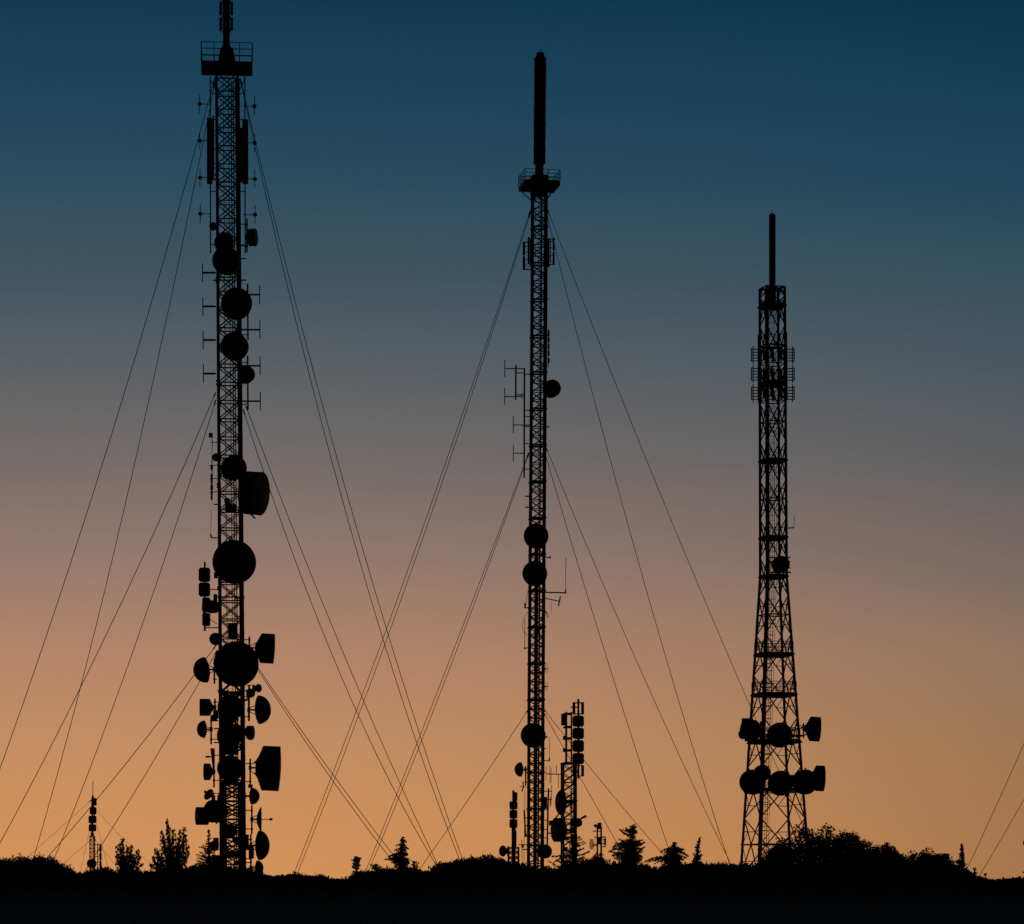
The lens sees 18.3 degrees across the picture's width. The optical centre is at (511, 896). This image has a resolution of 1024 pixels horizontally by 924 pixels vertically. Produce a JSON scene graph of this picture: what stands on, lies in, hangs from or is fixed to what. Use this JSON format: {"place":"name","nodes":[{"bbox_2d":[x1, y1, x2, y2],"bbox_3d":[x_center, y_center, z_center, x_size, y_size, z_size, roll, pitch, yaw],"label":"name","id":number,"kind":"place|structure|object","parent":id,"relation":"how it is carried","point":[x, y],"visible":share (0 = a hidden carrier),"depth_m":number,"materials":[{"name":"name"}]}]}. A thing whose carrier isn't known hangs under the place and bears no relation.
{"place":"outdoors","nodes":[
{"label":"outdoors","id":0,"kind":"place"},
{"bbox_2d":[0,885,1023,923],"bbox_3d":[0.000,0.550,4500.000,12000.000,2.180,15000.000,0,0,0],"label":"ground","id":1,"kind":"structure","parent":0,"point":[385,904],"depth_m":113.57,"materials":[{"name":"soil"}]},
{"bbox_2d":[0,852,65,870],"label":"holm oak","id":2,"kind":"object","parent":1,"relation":"on","point":[23,860],"visible":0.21,"depth_m":148.82,"materials":[{"name":"black plant"}]},
{"bbox_2d":[53,858,75,873],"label":"round bush","id":3,"kind":"object","parent":1,"relation":"on","point":[67,868],"visible":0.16,"depth_m":150.69,"materials":[{"name":"black plant"}]},
{"bbox_2d":[29,791,146,871],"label":"guyed mast","id":4,"kind":"object","parent":1,"relation":"on","point":[92,818],"visible":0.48,"depth_m":299.73,"materials":[{"name":"metal"}]},
{"bbox_2d":[93,844,101,867],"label":"antenna pole","id":5,"kind":"object","parent":1,"relation":"on","point":[100,857],"visible":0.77,"depth_m":295.89,"materials":[{"name":"metal"}]},
{"bbox_2d":[115,838,143,871],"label":"young pine","id":6,"kind":"object","parent":1,"relation":"on","point":[123,860],"visible":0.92,"depth_m":149.87,"materials":[{"name":"black plant"}]},
{"bbox_2d":[149,818,189,872],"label":"young pine","id":7,"kind":"object","parent":1,"relation":"on","point":[173,858],"visible":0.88,"depth_m":145.85,"materials":[{"name":"black plant"}]},
{"bbox_2d":[195,829,218,866],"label":"fir tree","id":8,"kind":"object","parent":1,"relation":"on","point":[208,859],"visible":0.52,"depth_m":149.91,"materials":[{"name":"black plant"}]},
{"bbox_2d":[0,0,462,872],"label":"guyed mast","id":9,"kind":"object","parent":1,"relation":"on","point":[236,664],"visible":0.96,"depth_m":219.22,"materials":[{"name":"metal"}]},
{"bbox_2d":[351,856,361,874],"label":"fir tree","id":10,"kind":"object","parent":1,"relation":"on","point":[356,862],"visible":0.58,"depth_m":149.95,"materials":[{"name":"plant"}]},
{"bbox_2d":[370,864,382,870],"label":"round bush","id":11,"kind":"object","parent":1,"relation":"on","point":[375,867],"visible":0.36,"depth_m":148.97,"materials":[{"name":"plant"}]},
{"bbox_2d":[384,836,410,868],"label":"fir tree","id":12,"kind":"object","parent":1,"relation":"on","point":[398,858],"visible":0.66,"depth_m":149.90,"materials":[{"name":"black plant"}]},
{"bbox_2d":[409,860,418,869],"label":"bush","id":13,"kind":"object","parent":1,"relation":"on","point":[415,865],"visible":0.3,"depth_m":148.97,"materials":[{"name":"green plant"}]},
{"bbox_2d":[499,790,518,863],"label":"antenna pole","id":14,"kind":"object","parent":1,"relation":"on","point":[503,849],"visible":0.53,"depth_m":209.78,"materials":[{"name":"metal"}]},
{"bbox_2d":[0,853,1023,899],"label":"scrub","id":15,"kind":"object","parent":1,"relation":"on","point":[484,871],"visible":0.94,"depth_m":125.03,"materials":[{"name":"black plant"}]},
{"bbox_2d":[295,49,802,873],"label":"guyed mast","id":16,"kind":"object","parent":1,"relation":"on","point":[535,185],"visible":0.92,"depth_m":259.42,"materials":[{"name":"metal"}]},
{"bbox_2d":[547,699,586,865],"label":"lattice tower","id":17,"kind":"structure","parent":1,"relation":"on","point":[560,831],"depth_m":199.53,"materials":[{"name":"metal"}]},
{"bbox_2d":[547,834,589,869],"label":"fir tree","id":18,"kind":"object","parent":1,"relation":"on","point":[572,841],"visible":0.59,"depth_m":147.94,"materials":[{"name":"black plant"}]},
{"bbox_2d":[589,823,605,856],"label":"antenna pole","id":19,"kind":"object","parent":1,"relation":"on","point":[599,839],"visible":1,"depth_m":189.97,"materials":[{"name":"metal"}]},
{"bbox_2d":[592,851,610,872],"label":"round bush","id":20,"kind":"object","parent":1,"relation":"on","point":[602,858],"visible":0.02,"depth_m":151.90,"materials":[{"name":"black plant"}]},
{"bbox_2d":[608,824,644,866],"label":"fir tree","id":21,"kind":"object","parent":1,"relation":"on","point":[630,849],"visible":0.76,"depth_m":145.84,"materials":[{"name":"black plant"}]},
{"bbox_2d":[644,841,688,865],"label":"fir tree","id":22,"kind":"object","parent":1,"relation":"on","point":[672,854],"visible":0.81,"depth_m":146.85,"materials":[{"name":"black plant"}]},
{"bbox_2d":[692,837,702,861],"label":"fir tree","id":23,"kind":"object","parent":1,"relation":"on","point":[697,855],"visible":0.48,"depth_m":146.96,"materials":[{"name":"black plant"}]},
{"bbox_2d":[738,213,825,864],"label":"lattice tower","id":24,"kind":"structure","parent":1,"relation":"on","point":[784,782],"depth_m":239.21,"materials":[{"name":"metal"}]},
{"bbox_2d":[754,823,850,884],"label":"holm oak","id":25,"kind":"object","parent":1,"relation":"on","point":[823,850],"visible":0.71,"depth_m":138.92,"materials":[{"name":"black plant"}]},
{"bbox_2d":[828,829,878,866],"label":"holm oak","id":26,"kind":"object","parent":1,"relation":"on","point":[856,851],"visible":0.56,"depth_m":140.32,"materials":[{"name":"black plant"}]},
{"bbox_2d":[868,841,906,863],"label":"holm oak","id":27,"kind":"object","parent":1,"relation":"on","point":[886,852],"visible":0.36,"depth_m":141.42,"materials":[{"name":"black plant"}]},
{"bbox_2d":[897,847,954,872],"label":"holm oak","id":28,"kind":"object","parent":1,"relation":"on","point":[927,856],"visible":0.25,"depth_m":140.33,"materials":[{"name":"black plant"}]},
{"bbox_2d":[953,843,967,869],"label":"fir tree","id":29,"kind":"object","parent":1,"relation":"on","point":[960,860],"visible":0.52,"depth_m":139.93,"materials":[{"name":"black plant"}]},
{"bbox_2d":[968,744,1023,875],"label":"guyed mast","id":30,"kind":"object","parent":1,"relation":"on","point":[992,814],"visible":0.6,"depth_m":226.15,"materials":[{"name":"metal"}]},
{"bbox_2d":[0,0,1023,879],"label":"sky","id":31,"kind":"structure","parent":0,"point":[883,140],"materials":[{"name":"multicoloured"}]}
]}

